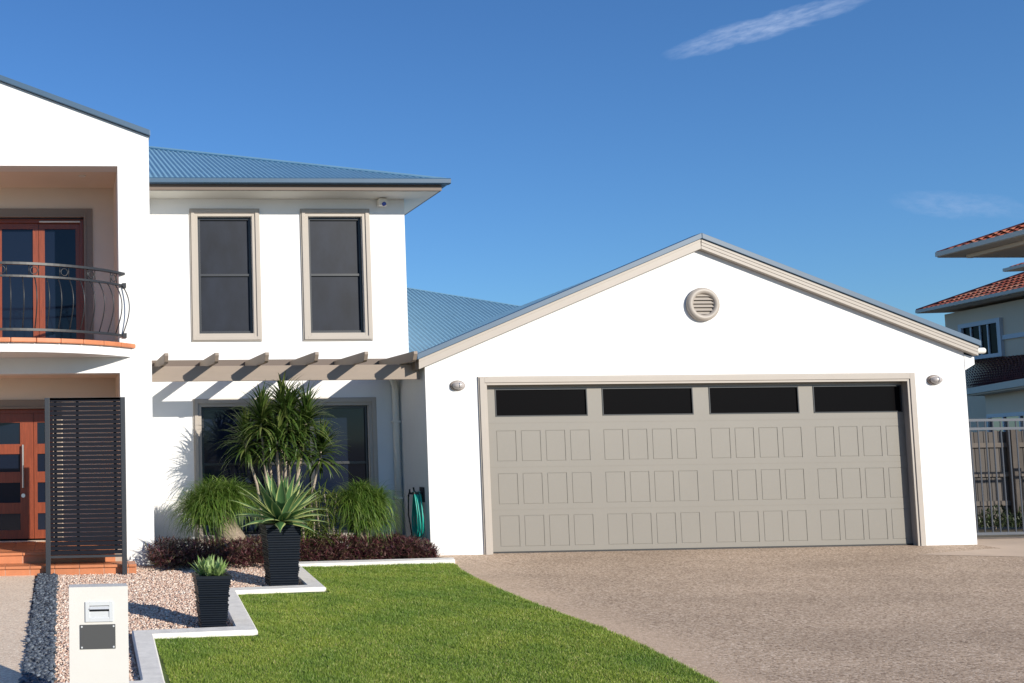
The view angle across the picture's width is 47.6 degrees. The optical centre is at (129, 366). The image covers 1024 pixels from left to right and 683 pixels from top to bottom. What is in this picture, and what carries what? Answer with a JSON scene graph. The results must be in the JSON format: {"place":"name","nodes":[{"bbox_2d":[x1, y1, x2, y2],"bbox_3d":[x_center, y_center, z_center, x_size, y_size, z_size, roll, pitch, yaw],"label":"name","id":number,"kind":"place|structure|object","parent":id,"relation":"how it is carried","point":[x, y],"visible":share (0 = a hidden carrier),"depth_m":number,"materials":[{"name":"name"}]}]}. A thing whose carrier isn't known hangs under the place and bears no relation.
{"place":"outdoors","nodes":[
{"label":"outdoors","id":0,"kind":"place"},
{"bbox_2d":[0,575,34,682],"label":"entry path","id":1,"kind":"structure","parent":0,"point":[16,593],"depth_m":10.00,"materials":[{"name":"beige concrete"}]},
{"bbox_2d":[0,540,136,575],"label":"entry steps","id":2,"kind":"structure","parent":1,"relation":"on","point":[21,558],"depth_m":13.02,"materials":[{"name":"tile"}]},
{"bbox_2d":[54,554,421,682],"bbox_3d":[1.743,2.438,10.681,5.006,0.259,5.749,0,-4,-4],"label":"gravel","id":3,"kind":"structure","parent":0,"point":[156,582],"depth_m":11.22,"materials":[{"name":"beige gravel"}]},
{"bbox_2d":[45,397,126,574],"bbox_3d":[-0.529,1.465,12.764,0.985,2.185,0.070,0,-4,-4],"label":"privacy screen","id":4,"kind":"object","parent":3,"relation":"on","point":[78,522],"visible":0.9,"depth_m":12.74,"materials":[{"name":"black metal"}]},
{"bbox_2d":[189,555,231,627],"bbox_3d":[0.753,2.082,9.715,0.434,0.692,0.478,0,-4,-4],"label":"potted bromeliad","id":5,"kind":"object","parent":3,"relation":"on","point":[211,580],"visible":0.99,"depth_m":9.58,"materials":[{"name":"black ceramic"}]},
{"bbox_2d":[231,471,328,585],"bbox_3d":[1.716,1.832,11.907,1.128,1.321,1.105,0,-4,-4],"label":"potted agave","id":6,"kind":"object","parent":3,"relation":"on","point":[279,522],"visible":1,"depth_m":11.72,"materials":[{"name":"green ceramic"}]},
{"bbox_2d":[148,551,425,570],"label":"soil","id":7,"kind":"structure","parent":0,"point":[300,561],"depth_m":13.74,"materials":[{"name":"brown soil"}]},
{"bbox_2d":[154,472,262,563],"bbox_3d":[1.170,1.975,13.836,1.767,1.247,1.388,0,-4,-4],"label":"ponytail palm","id":8,"kind":"object","parent":7,"relation":"on","point":[208,503],"visible":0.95,"depth_m":13.62,"materials":[{"name":"green plant"}]},
{"bbox_2d":[217,371,350,531],"bbox_3d":[2.086,1.296,13.997,1.898,2.540,1.274,0,-4,-4],"label":"dragon tree","id":9,"kind":"object","parent":7,"relation":"on","point":[268,429],"visible":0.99,"depth_m":13.96,"materials":[{"name":"green plant"}]},
{"bbox_2d":[143,530,441,569],"bbox_3d":[2.125,2.342,13.486,3.988,0.409,1.080,0,-4,-4],"label":"border planting","id":10,"kind":"object","parent":7,"relation":"on","point":[413,547],"visible":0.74,"depth_m":13.49,"materials":[{"name":"red plant"}]},
{"bbox_2d":[293,478,351,560],"bbox_3d":[2.448,2.020,13.789,1.113,1.146,0.821,0,-4,-4],"label":"strap leaf shrub","id":11,"kind":"object","parent":7,"relation":"on","point":[324,510],"visible":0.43,"depth_m":13.78,"materials":[{"name":"green plant"}]},
{"bbox_2d":[321,476,407,559],"bbox_3d":[3.124,1.978,13.938,1.254,1.160,1.096,-2,-4,15],"label":"ponytail palm","id":12,"kind":"object","parent":7,"relation":"on","point":[363,513],"visible":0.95,"depth_m":13.77,"materials":[{"name":"green plant"}]},
{"bbox_2d":[154,562,718,682],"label":"lawn","id":13,"kind":"structure","parent":0,"point":[166,678],"depth_m":8.71,"materials":[{"name":"green plant"}]},
{"bbox_2d":[0,0,1023,326],"label":"sky","id":14,"kind":"structure","parent":0,"point":[848,144],"materials":[{"name":"blue"}]},
{"bbox_2d":[29,527,1023,618],"bbox_3d":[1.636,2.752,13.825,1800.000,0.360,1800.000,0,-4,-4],"label":"ground","id":15,"kind":"structure","parent":0,"point":[1004,529],"depth_m":16.68,"materials":[{"name":"beige concrete"}]},
{"bbox_2d":[69,583,128,682],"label":"mailbox","id":16,"kind":"object","parent":15,"relation":"on","point":[98,636],"visible":1,"depth_m":6.85,"materials":[{"name":"white concrete"}]},
{"bbox_2d":[129,557,454,682],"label":"kerb","id":17,"kind":"structure","parent":15,"relation":"on","point":[148,660],"depth_m":9.57,"materials":[{"name":"white concrete"}]},
{"bbox_2d":[0,75,985,565],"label":"house","id":18,"kind":"structure","parent":15,"relation":"on","point":[700,391],"depth_m":14.54,"materials":[{"name":"paint"}]},
{"bbox_2d":[0,409,53,538],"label":"entry door","id":19,"kind":"structure","parent":18,"relation":"in","point":[22,446],"depth_m":14.70,"materials":[{"name":"brown wood"}]},
{"bbox_2d":[0,219,84,339],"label":"balcony door","id":20,"kind":"structure","parent":18,"relation":"in","point":[56,241],"depth_m":14.92,"materials":[{"name":"brown wood"}]},
{"bbox_2d":[189,209,261,341],"bbox_3d":[1.403,-1.339,15.282,1.030,1.950,0.140,0,-4,-4],"label":"window","id":21,"kind":"structure","parent":18,"relation":"in","point":[222,258],"depth_m":15.30,"materials":[{"name":"beige paint"}]},
{"bbox_2d":[193,397,379,543],"bbox_3d":[2.268,1.486,15.125,2.680,2.070,0.140,0,-4,-4],"label":"window","id":22,"kind":"structure","parent":18,"relation":"in","point":[211,417],"depth_m":15.17,"materials":[{"name":"black glass"}]},
{"bbox_2d":[300,209,372,340],"bbox_3d":[3.037,-1.353,15.387,1.035,1.950,0.140,0,-4,-4],"label":"window","id":23,"kind":"structure","parent":18,"relation":"in","point":[331,255],"depth_m":15.41,"materials":[{"name":"beige paint"}]},
{"bbox_2d":[408,487,424,538],"bbox_3d":[3.938,2.042,14.354,0.137,0.790,0.532,0,-4,-4],"label":"garden hose","id":24,"kind":"object","parent":18,"relation":"attached to","point":[418,498],"visible":0.91,"depth_m":14.25,"materials":[{"name":"teal rubber"}]},
{"bbox_2d":[487,381,912,553],"bbox_3d":[7.868,1.368,14.439,6.016,2.288,0.043,0,-4,-4],"label":"garage door","id":25,"kind":"structure","parent":18,"relation":"in","point":[734,472],"depth_m":14.42,"materials":[{"name":"paint"}]},
{"bbox_2d":[977,517,982,527],"bbox_3d":[13.201,2.399,16.688,0.753,0.444,0.571,0,-4,-4],"label":"shrub","id":26,"kind":"object","parent":15,"relation":"on","point":[979,520],"visible":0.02,"depth_m":16.58,"materials":[{"name":"green plant"}]},
{"bbox_2d":[969,430,1023,526],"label":"paling fence","id":27,"kind":"object","parent":15,"relation":"on","point":[977,478],"visible":0.15,"depth_m":17.19,"materials":[{"name":"black metal"}]},
{"bbox_2d":[977,503,1019,530],"bbox_3d":[13.861,2.393,16.755,0.766,0.449,0.560,1,-5,-24],"label":"shrub","id":28,"kind":"object","parent":15,"relation":"on","point":[996,520],"visible":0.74,"depth_m":16.68,"materials":[{"name":"green plant"}]},
{"bbox_2d":[1009,506,1023,527],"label":"shrub","id":29,"kind":"object","parent":15,"relation":"on","point":[1019,518],"visible":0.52,"depth_m":16.79,"materials":[{"name":"green plant"}]},
{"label":"stone strip base","id":30,"kind":"structure","parent":15,"relation":"on","visible":0},
{"bbox_2d":[18,573,59,682],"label":"dark stones","id":31,"kind":"object","parent":30,"relation":"on","point":[39,665],"visible":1,"depth_m":9.32,"materials":[{"name":"grey gravel"}]},
{"bbox_2d":[437,544,1023,682],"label":"driveway","id":32,"kind":"structure","parent":0,"point":[881,614],"depth_m":10.42,"materials":[{"name":"beige concrete"}]},
{"bbox_2d":[915,222,1023,431],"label":"neighbour house","id":33,"kind":"structure","parent":0,"point":[990,316],"depth_m":27.44,"materials":[{"name":"white paint"}]},
{"bbox_2d":[958,317,1004,359],"bbox_3d":[23.485,-0.743,28.870,0.080,1.040,1.800,-1,-4,9],"label":"window","id":34,"kind":"structure","parent":33,"relation":"in","point":[990,331],"depth_m":28.53,"materials":[{"name":"grey"}]},
{"bbox_2d":[986,412,1023,431],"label":"lower window","id":35,"kind":"structure","parent":33,"relation":"in","point":[1014,414],"depth_m":22.57,"materials":[{"name":"blue"}]},
{"bbox_2d":[919,548,1023,556],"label":"driveway border","id":36,"kind":"object","parent":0,"point":[1016,552],"visible":1,"depth_m":13.69,"materials":[{"name":"concrete"}]},
{"bbox_2d":[977,537,1023,547],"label":"side path","id":37,"kind":"structure","parent":0,"point":[1008,542],"depth_m":14.76,"materials":[{"name":"concrete"}]},
{"bbox_2d":[968,418,1023,534],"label":"pool fence","id":38,"kind":"object","parent":37,"relation":"on","point":[1000,428],"visible":0.46,"depth_m":15.21,"materials":[{"name":"grey metal"}]}
]}

